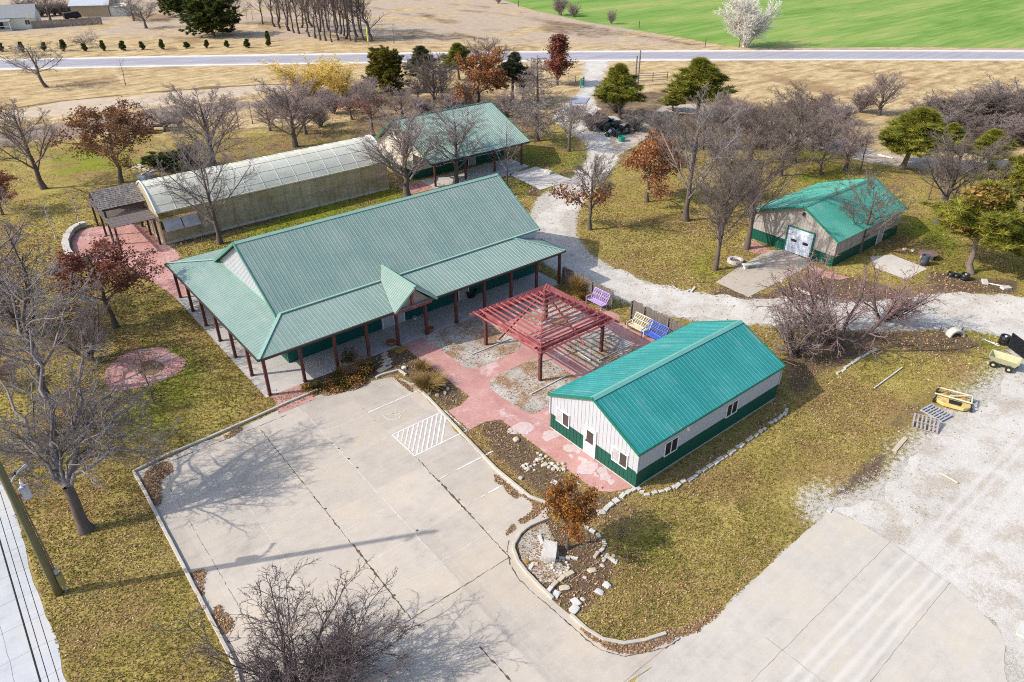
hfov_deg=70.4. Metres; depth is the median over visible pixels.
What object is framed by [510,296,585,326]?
gravel bed
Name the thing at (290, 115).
bare tree
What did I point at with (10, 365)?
bare tree
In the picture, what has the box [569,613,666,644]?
kerb
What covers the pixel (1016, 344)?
trailer ramp
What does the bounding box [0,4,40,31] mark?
white house
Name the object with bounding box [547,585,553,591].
edging stone
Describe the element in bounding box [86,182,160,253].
timber arbor
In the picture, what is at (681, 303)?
gravel drive
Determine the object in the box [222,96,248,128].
sapling
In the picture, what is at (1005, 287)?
concrete block
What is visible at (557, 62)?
columnar tree
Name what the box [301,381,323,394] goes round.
garden bush
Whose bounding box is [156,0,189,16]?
cedar tree
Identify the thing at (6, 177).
oak tree
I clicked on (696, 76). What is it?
pine tree
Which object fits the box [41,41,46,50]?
seedling
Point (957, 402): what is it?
mower deck
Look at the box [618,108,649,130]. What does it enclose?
bare shrub
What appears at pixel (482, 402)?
red path
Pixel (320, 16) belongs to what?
bare tree
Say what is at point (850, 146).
bare tree
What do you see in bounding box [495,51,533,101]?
pine tree
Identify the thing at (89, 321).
redbud tree
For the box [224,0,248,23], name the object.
bare tree
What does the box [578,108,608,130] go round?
bare shrub
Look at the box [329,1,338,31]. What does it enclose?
bare tree
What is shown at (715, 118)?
bare tree
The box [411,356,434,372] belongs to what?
ornamental grass
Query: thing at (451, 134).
bare tree
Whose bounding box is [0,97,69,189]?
bare tree
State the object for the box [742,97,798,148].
bare tree
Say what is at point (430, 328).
plant pot
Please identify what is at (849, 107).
bare shrub
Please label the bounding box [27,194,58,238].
birch tree
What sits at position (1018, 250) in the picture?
pine tree
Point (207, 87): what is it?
bank
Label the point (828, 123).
bare tree
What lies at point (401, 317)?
door
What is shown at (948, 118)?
bare shrub
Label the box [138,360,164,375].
planting bed
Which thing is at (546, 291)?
red pergola
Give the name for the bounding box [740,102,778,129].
bare shrub
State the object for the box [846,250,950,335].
redbud tree
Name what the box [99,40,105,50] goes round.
seedling
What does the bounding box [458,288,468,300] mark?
door
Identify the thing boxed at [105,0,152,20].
bare tree
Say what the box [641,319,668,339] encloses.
garden bench
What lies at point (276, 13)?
bare tree
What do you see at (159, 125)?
stone bench
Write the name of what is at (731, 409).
window
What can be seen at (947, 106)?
bare shrub
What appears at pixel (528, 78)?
bare tree
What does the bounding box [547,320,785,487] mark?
shop building
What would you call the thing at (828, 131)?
bare shrub
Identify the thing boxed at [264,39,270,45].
seedling
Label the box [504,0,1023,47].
wheat field
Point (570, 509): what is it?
young oak
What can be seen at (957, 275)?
black tub
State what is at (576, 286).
dry plant
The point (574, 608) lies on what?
stone
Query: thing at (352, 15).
bare tree
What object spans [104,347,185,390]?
red patio
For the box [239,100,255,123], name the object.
sapling
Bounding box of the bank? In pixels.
[17,84,280,107]
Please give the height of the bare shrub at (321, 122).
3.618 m
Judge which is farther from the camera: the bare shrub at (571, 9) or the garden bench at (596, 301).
the bare shrub at (571, 9)
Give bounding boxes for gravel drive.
[535,61,1023,339]
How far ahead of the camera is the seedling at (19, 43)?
164.32 m
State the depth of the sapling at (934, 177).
81.55 m
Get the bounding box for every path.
[0,85,348,122]
[272,385,315,413]
[397,181,434,193]
[402,308,654,491]
[741,240,769,253]
[803,265,849,279]
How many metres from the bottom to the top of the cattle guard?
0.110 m
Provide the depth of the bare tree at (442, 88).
122.97 m
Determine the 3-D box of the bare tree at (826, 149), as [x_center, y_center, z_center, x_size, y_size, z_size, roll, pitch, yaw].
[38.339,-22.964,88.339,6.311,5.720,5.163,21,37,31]
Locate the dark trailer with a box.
[62,11,80,18]
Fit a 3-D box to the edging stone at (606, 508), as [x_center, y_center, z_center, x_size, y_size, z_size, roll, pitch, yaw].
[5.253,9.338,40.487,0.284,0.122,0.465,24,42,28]
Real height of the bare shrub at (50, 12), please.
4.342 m
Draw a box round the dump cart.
[980,349,1022,372]
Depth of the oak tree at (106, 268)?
56.05 m
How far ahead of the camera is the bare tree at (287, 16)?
188.54 m
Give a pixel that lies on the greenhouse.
(299, 180)
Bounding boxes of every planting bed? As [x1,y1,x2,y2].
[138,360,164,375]
[625,319,660,339]
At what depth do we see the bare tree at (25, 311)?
47.89 m
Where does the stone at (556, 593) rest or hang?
on the ground at (438, 24)
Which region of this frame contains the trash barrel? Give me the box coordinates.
[920,254,930,265]
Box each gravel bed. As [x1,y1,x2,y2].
[424,320,520,368]
[489,358,577,413]
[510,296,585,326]
[518,523,568,581]
[565,330,639,369]
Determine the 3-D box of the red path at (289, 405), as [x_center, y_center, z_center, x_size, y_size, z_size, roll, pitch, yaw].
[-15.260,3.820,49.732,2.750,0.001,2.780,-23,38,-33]
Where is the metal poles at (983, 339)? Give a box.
[982,338,998,345]
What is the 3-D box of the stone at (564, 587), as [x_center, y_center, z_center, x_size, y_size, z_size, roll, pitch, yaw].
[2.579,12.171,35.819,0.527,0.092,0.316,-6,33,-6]
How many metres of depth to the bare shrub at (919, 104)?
110.83 m
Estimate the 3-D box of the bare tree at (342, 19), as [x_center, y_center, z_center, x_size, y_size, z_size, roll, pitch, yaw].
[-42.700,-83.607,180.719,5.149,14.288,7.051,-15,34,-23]
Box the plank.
[892,436,907,451]
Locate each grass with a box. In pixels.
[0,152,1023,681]
[406,367,449,393]
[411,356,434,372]
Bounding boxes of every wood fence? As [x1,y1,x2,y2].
[562,266,613,308]
[629,300,685,334]
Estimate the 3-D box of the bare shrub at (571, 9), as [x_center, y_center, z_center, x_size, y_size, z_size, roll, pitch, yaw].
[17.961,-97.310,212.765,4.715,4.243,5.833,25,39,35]
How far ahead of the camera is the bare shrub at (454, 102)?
115.18 m
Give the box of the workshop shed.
[752,177,907,265]
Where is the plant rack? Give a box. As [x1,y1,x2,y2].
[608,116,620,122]
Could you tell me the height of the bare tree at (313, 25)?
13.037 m
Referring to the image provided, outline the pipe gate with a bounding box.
[580,77,584,87]
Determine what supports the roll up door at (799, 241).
in the workshop shed
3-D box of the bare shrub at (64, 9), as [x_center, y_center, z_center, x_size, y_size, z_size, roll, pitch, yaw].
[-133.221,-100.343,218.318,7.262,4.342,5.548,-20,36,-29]
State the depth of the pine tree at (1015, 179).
70.47 m
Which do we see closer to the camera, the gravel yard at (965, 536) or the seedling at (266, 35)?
the gravel yard at (965, 536)
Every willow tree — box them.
[257,52,360,94]
[315,65,358,96]
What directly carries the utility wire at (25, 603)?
attached to the utility pole at (55, 578)
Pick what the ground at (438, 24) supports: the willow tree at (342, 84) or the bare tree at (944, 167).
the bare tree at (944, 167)
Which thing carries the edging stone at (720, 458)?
on the ground at (438, 24)
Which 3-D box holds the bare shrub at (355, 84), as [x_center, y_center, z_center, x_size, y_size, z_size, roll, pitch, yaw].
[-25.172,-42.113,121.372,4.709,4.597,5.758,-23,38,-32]
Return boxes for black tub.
[947,271,954,277]
[954,273,960,278]
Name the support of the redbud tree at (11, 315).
on the ground at (438, 24)
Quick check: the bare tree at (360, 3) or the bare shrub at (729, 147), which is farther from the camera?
the bare tree at (360, 3)
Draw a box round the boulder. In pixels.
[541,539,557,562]
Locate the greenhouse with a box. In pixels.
[136,135,388,244]
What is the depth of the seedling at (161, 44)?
166.83 m
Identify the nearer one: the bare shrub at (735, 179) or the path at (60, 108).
the bare shrub at (735, 179)
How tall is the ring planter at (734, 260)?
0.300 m
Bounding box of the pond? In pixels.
[136,172,157,179]
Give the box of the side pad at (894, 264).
[870,254,926,279]
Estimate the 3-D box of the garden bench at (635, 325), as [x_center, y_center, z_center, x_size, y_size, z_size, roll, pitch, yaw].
[10.015,-1.273,56.834,1.101,1.298,1.814,-23,38,-33]
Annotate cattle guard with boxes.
[570,98,588,103]
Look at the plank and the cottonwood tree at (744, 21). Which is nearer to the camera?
the plank
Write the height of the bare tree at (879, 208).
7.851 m
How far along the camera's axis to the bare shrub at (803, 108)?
112.40 m
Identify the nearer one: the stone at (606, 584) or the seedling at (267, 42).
the stone at (606, 584)
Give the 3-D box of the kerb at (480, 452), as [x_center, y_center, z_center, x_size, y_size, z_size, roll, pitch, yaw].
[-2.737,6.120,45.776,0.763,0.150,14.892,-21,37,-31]
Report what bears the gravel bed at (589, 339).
on the red path at (482, 402)
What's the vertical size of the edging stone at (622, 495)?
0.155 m
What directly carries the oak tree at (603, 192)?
on the ground at (438, 24)
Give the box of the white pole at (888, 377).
[874,367,902,387]
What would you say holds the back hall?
on the ground at (438, 24)
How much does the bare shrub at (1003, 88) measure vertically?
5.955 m
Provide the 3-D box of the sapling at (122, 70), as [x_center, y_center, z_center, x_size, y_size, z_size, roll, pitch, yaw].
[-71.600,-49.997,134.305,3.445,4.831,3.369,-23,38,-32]
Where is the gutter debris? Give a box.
[142,378,718,652]
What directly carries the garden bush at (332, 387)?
on the ground at (438, 24)
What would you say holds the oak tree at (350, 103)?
on the ground at (438, 24)
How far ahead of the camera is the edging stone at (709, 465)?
43.44 m
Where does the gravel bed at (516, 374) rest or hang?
on the red path at (482, 402)
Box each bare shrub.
[12,0,36,3]
[32,1,55,15]
[34,2,45,15]
[46,0,65,14]
[50,3,60,14]
[58,2,70,11]
[263,90,289,108]
[309,101,332,127]
[312,87,345,113]
[349,75,370,100]
[408,94,435,113]
[430,89,475,108]
[485,87,525,116]
[552,0,569,14]
[566,1,580,16]
[566,102,588,118]
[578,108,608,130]
[603,101,628,112]
[606,8,617,23]
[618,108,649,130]
[639,106,678,127]
[649,131,682,163]
[700,127,748,164]
[712,152,762,198]
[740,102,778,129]
[758,101,797,119]
[760,118,793,144]
[791,96,813,118]
[799,90,837,111]
[806,121,844,145]
[818,96,863,123]
[848,83,881,112]
[902,98,940,110]
[909,100,969,126]
[916,86,1002,120]
[924,87,1002,125]
[936,108,1001,134]
[947,85,987,103]
[955,82,1023,123]
[970,71,1023,126]
[980,111,1023,141]
[985,81,1023,120]
[1001,116,1023,145]
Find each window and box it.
[556,407,569,428]
[611,445,627,469]
[663,435,678,456]
[725,398,738,418]
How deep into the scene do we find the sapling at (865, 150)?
89.49 m
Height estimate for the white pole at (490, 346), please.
0.090 m
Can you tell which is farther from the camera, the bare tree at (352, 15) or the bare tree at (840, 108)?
the bare tree at (352, 15)
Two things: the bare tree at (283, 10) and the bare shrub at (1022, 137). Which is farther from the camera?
the bare tree at (283, 10)
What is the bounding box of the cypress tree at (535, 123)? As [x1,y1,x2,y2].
[498,55,582,141]
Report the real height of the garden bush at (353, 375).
1.448 m
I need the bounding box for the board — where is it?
[939,472,957,483]
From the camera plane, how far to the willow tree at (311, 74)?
125.91 m
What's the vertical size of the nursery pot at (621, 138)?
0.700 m
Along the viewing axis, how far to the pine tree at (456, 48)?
134.38 m
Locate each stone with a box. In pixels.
[538,535,542,544]
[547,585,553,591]
[551,580,558,586]
[552,590,560,598]
[557,574,565,582]
[559,585,569,590]
[563,570,573,578]
[569,603,579,614]
[570,597,581,605]
[587,567,596,572]
[593,551,599,558]
[594,588,603,595]
[596,509,605,515]
[602,581,611,589]
[603,504,609,511]
[612,497,619,503]
[619,492,625,498]
[706,463,713,468]
[716,456,724,460]
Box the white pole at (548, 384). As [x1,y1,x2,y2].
[531,375,566,393]
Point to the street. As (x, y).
(16, 662)
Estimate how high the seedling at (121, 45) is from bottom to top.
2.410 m
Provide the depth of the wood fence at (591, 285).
61.63 m
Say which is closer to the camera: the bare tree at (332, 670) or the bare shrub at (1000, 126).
the bare tree at (332, 670)
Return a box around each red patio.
[71,224,191,297]
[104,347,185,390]
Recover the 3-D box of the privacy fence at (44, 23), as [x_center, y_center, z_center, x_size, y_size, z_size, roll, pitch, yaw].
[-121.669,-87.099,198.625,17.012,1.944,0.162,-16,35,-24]
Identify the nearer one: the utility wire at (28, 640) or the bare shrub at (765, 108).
the utility wire at (28, 640)
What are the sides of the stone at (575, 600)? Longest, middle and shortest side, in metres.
0.551 x 0.396 x 0.104 m
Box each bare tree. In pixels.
[0,40,69,87]
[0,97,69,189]
[0,186,39,274]
[0,253,104,400]
[0,332,32,404]
[28,0,68,19]
[66,28,102,46]
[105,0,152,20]
[111,0,158,28]
[136,97,188,131]
[139,555,424,681]
[144,123,259,244]
[152,82,255,166]
[171,139,201,167]
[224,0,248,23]
[243,72,340,147]
[246,0,263,23]
[250,100,283,130]
[261,0,275,26]
[266,0,280,27]
[272,0,296,32]
[274,0,298,30]
[278,0,285,24]
[280,0,308,33]
[286,0,310,36]
[295,0,312,26]
[297,0,323,37]
[297,1,312,27]
[298,0,307,31]
[300,0,328,40]
[302,0,323,39]
[313,0,327,31]
[319,0,335,41]
[321,0,340,39]
[324,2,331,30]
[329,0,358,38]
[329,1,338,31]
[331,0,342,33]
[331,0,350,40]
[337,0,346,35]
[341,0,359,36]
[343,0,367,41]
[343,0,388,40]
[345,99,443,196]
[353,0,363,39]
[354,1,366,32]
[381,86,417,118]
[393,73,429,96]
[401,50,468,108]
[408,94,490,183]
[421,66,454,99]
[461,36,517,80]
[514,61,545,99]
[553,98,606,151]
[636,82,778,221]
[649,113,690,136]
[684,106,737,149]
[687,151,778,270]
[706,98,765,140]
[710,89,752,121]
[713,129,817,249]
[721,102,794,159]
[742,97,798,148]
[762,79,838,162]
[767,110,819,175]
[795,107,856,150]
[806,129,856,174]
[810,100,851,130]
[820,113,880,171]
[820,166,923,253]
[865,71,915,115]
[913,121,1023,223]
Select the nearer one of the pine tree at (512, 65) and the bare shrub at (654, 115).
the bare shrub at (654, 115)
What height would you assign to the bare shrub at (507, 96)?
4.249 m
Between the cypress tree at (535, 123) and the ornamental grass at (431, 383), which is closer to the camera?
the ornamental grass at (431, 383)
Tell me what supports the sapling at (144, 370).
on the ground at (438, 24)
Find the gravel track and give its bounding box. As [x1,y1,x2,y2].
[607,104,1008,171]
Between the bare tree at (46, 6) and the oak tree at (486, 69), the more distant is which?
the bare tree at (46, 6)
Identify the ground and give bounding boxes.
[0,0,1023,681]
[0,93,348,146]
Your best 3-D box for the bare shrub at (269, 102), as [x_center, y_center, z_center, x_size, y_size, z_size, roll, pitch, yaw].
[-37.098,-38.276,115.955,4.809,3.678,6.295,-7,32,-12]
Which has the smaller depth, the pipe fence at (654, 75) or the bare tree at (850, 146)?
the bare tree at (850, 146)
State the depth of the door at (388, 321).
57.61 m
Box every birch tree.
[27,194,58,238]
[59,187,88,221]
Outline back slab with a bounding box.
[419,158,528,187]
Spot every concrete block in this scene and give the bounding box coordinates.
[981,279,988,284]
[1000,285,1011,289]
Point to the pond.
(141, 177)
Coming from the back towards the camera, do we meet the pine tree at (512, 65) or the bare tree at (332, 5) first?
the bare tree at (332, 5)
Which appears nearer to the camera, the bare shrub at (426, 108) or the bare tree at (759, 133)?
the bare tree at (759, 133)
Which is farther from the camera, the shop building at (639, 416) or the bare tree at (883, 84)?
the bare tree at (883, 84)
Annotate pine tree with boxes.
[400,45,446,92]
[435,42,478,79]
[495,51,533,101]
[591,62,648,118]
[657,93,686,110]
[659,56,738,117]
[875,105,961,169]
[921,178,1023,274]
[940,122,973,145]
[962,128,1020,162]
[974,153,1023,212]
[1004,210,1023,264]
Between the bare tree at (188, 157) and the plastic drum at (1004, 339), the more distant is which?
the bare tree at (188, 157)
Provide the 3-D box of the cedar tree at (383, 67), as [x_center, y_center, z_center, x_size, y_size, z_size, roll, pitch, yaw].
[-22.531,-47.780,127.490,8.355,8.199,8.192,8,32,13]
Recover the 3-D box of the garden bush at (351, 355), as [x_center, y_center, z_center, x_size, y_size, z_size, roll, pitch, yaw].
[-11.966,0.769,53.261,1.352,1.637,1.348,-2,31,-3]
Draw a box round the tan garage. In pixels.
[68,0,130,16]
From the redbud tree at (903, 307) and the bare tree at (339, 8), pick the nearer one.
the redbud tree at (903, 307)
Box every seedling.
[17,41,24,51]
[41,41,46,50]
[59,39,66,50]
[80,43,87,50]
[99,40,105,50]
[118,41,125,49]
[138,41,145,49]
[158,39,164,48]
[183,42,190,47]
[204,39,208,47]
[224,40,229,46]
[243,39,249,47]
[264,31,269,38]
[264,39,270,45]
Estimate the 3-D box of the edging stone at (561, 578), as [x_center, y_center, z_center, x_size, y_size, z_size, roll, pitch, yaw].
[2.473,11.877,36.291,0.420,0.145,0.231,-33,39,-33]
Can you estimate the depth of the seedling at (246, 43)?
168.45 m
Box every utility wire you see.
[0,492,59,681]
[0,518,48,681]
[0,540,41,681]
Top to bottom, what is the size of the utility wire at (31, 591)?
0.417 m
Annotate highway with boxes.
[0,51,1023,67]
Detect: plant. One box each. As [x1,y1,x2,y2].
[566,273,585,294]
[574,289,596,300]
[575,530,589,554]
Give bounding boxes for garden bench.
[586,287,610,310]
[626,311,652,337]
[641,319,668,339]
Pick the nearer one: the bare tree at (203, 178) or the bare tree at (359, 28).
the bare tree at (203, 178)
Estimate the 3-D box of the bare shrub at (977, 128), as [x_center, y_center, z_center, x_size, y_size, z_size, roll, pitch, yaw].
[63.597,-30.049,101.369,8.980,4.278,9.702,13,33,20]
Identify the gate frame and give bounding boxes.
[634,50,640,84]
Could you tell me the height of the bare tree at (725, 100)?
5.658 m
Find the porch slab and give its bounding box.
[176,272,557,397]
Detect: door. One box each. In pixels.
[382,315,394,328]
[394,312,404,322]
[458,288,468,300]
[468,156,475,165]
[583,424,596,458]
[783,224,815,257]
[875,223,885,244]
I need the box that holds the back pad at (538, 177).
[509,166,571,189]
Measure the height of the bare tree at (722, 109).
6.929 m
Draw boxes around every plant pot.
[386,338,395,346]
[428,325,433,332]
[466,288,476,297]
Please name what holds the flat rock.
on the ground at (438, 24)
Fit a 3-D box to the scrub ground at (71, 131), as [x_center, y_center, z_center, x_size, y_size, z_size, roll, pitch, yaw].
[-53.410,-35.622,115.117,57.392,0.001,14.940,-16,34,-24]
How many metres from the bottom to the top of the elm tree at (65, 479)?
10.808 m
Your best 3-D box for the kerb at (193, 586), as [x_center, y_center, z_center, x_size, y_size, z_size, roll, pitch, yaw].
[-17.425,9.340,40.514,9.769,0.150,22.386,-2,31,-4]
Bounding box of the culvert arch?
[945,327,964,337]
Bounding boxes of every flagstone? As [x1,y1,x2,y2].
[376,366,387,372]
[382,357,391,362]
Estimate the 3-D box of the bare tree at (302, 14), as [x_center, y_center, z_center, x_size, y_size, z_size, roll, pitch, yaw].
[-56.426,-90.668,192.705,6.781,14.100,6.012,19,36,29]
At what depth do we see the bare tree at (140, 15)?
193.74 m
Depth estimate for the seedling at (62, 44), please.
165.00 m
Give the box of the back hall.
[375,101,530,186]
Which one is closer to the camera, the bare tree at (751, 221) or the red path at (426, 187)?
the bare tree at (751, 221)
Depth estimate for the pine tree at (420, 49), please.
125.45 m
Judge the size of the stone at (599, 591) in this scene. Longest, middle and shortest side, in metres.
0.505 x 0.333 x 0.154 m
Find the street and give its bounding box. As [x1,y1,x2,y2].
[0,481,66,681]
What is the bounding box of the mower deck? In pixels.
[932,386,973,412]
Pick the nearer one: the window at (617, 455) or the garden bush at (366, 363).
the window at (617, 455)
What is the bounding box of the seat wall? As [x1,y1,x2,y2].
[61,221,91,260]
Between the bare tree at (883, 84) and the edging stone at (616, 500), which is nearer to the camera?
the edging stone at (616, 500)
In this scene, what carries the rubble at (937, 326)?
on the ground at (438, 24)
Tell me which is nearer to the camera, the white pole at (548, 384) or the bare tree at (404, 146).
the white pole at (548, 384)
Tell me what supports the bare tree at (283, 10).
on the ground at (438, 24)
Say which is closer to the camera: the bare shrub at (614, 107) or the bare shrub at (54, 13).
the bare shrub at (614, 107)
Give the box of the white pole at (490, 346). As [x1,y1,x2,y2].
[472,338,510,354]
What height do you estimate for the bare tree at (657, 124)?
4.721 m
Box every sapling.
[118,59,132,84]
[119,339,166,402]
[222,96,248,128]
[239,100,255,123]
[486,121,524,185]
[848,127,877,172]
[913,144,946,199]
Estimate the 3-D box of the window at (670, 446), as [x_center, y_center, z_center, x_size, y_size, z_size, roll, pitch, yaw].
[9.351,6.192,42.660,1.180,1.040,0.065,-23,38,-33]
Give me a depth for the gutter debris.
39.04 m
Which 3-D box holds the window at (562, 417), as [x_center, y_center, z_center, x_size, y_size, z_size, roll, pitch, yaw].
[3.166,4.799,45.308,0.065,1.030,1.200,-23,38,-33]
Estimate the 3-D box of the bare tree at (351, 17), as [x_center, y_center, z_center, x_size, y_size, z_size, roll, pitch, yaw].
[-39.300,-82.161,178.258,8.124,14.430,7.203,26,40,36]
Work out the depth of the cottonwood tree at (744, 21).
164.41 m
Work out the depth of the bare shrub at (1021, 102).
104.29 m
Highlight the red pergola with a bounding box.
[469,283,619,380]
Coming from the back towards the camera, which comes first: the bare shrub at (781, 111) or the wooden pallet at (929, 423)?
the bare shrub at (781, 111)
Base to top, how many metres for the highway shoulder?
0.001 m
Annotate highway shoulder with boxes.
[0,50,1023,69]
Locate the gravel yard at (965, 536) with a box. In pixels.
[833,366,1023,670]
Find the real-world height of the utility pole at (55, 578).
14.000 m
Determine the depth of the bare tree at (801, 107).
89.99 m
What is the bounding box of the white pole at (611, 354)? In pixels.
[598,348,622,360]
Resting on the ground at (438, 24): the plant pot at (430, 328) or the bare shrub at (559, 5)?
the bare shrub at (559, 5)
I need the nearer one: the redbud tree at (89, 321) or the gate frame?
the redbud tree at (89, 321)
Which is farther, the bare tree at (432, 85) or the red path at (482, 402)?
the bare tree at (432, 85)
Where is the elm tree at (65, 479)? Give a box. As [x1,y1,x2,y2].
[0,304,181,535]
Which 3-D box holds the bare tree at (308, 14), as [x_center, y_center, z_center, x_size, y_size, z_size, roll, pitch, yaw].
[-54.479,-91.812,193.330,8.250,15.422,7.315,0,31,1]
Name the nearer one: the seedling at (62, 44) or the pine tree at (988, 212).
the pine tree at (988, 212)
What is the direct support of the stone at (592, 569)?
on the ground at (438, 24)
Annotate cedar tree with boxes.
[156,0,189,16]
[178,0,244,36]
[357,44,411,93]
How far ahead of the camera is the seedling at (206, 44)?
168.27 m
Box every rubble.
[934,323,941,329]
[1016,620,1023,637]
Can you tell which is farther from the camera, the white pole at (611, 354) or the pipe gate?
the pipe gate
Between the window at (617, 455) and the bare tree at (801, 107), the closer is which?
the window at (617, 455)
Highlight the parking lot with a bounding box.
[136,377,680,681]
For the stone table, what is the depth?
68.56 m
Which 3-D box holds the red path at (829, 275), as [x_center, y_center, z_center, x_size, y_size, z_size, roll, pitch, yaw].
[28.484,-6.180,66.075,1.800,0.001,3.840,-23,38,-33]
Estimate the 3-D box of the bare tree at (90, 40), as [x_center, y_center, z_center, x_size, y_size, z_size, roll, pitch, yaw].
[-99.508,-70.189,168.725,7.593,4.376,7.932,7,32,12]
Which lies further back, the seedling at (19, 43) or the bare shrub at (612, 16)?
the bare shrub at (612, 16)
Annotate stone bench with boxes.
[147,124,168,130]
[742,261,761,268]
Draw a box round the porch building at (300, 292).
[164,173,565,395]
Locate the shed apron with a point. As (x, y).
(752, 275)
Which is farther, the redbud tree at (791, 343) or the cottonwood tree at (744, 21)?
the cottonwood tree at (744, 21)
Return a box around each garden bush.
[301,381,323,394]
[323,377,350,393]
[328,362,370,388]
[341,340,358,364]
[352,350,376,376]
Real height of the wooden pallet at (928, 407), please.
0.135 m
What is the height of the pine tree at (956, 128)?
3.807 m
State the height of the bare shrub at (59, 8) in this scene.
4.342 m
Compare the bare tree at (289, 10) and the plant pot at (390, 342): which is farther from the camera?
the bare tree at (289, 10)
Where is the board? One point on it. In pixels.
(948, 477)
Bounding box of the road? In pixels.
[624,511,1006,681]
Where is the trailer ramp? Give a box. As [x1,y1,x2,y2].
[1008,333,1023,358]
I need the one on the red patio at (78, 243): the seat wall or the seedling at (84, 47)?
the seat wall
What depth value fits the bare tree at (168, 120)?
106.06 m
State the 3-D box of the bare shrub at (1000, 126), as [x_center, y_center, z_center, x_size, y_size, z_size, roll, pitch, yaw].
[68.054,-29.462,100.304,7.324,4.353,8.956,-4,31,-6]
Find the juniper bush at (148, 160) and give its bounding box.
[140,149,191,169]
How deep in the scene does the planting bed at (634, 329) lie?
57.45 m
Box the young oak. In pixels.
[537,473,603,549]
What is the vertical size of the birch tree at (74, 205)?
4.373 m
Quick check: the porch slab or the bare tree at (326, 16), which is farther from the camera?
the bare tree at (326, 16)
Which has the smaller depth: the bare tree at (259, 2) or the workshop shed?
the workshop shed
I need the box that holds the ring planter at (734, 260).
[727,256,743,264]
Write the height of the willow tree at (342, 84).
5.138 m
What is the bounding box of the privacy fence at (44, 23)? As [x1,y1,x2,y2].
[30,17,102,28]
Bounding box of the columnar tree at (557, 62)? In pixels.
[541,33,578,85]
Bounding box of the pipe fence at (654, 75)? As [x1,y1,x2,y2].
[639,72,667,81]
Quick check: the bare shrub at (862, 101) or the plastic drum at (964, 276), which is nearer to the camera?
the plastic drum at (964, 276)
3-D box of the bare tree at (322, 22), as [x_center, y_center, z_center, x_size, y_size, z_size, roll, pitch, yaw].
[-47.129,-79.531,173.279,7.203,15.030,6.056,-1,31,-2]
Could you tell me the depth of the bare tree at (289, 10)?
185.47 m
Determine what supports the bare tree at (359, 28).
on the ground at (438, 24)
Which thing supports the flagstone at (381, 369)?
on the ground at (438, 24)
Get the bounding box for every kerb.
[132,389,317,681]
[375,369,406,377]
[412,383,546,503]
[512,516,553,599]
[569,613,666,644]
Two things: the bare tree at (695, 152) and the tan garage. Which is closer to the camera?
the bare tree at (695, 152)
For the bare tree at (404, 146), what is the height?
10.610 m
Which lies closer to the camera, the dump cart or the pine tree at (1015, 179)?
the dump cart
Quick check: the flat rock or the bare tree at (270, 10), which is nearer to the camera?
the flat rock
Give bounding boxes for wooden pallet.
[911,413,939,433]
[920,404,952,421]
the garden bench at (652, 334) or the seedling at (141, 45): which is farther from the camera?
the seedling at (141, 45)
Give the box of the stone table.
[918,249,937,260]
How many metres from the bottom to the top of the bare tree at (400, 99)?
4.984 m
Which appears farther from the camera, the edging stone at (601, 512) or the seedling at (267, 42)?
the seedling at (267, 42)
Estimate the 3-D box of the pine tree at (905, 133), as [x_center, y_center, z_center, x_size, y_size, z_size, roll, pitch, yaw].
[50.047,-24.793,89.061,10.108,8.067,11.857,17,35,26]
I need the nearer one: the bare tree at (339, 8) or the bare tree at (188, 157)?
the bare tree at (188, 157)
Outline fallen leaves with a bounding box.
[0,104,1022,681]
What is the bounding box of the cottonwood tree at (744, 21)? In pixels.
[712,0,784,47]
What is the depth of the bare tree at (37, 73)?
131.09 m
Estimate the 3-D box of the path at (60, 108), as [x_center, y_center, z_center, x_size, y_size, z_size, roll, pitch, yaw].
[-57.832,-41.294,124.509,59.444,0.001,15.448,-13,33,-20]
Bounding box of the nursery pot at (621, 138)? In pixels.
[618,135,625,141]
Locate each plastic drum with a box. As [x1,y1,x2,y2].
[960,272,970,280]
[998,333,1010,345]
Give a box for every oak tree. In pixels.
[0,170,20,214]
[0,360,19,387]
[35,233,167,328]
[47,96,158,182]
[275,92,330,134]
[332,92,368,119]
[350,76,391,135]
[448,45,512,105]
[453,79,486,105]
[545,135,623,230]
[619,128,686,204]
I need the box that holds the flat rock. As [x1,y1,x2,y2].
[395,346,407,353]
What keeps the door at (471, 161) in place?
in the back hall
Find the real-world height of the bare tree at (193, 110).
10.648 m
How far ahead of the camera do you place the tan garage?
214.65 m
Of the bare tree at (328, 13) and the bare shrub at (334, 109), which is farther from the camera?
the bare tree at (328, 13)
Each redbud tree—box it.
[0,221,68,343]
[33,279,114,366]
[748,242,925,360]
[762,287,850,359]
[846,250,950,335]
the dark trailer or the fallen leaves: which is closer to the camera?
the fallen leaves
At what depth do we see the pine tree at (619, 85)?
109.26 m
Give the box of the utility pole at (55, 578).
[0,461,67,596]
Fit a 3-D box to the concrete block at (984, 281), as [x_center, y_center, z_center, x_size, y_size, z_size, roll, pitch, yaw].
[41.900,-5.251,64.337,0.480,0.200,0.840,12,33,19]
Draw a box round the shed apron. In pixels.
[716,249,813,296]
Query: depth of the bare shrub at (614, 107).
115.66 m
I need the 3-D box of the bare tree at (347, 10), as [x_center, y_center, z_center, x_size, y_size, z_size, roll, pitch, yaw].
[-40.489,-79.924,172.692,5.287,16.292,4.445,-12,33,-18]

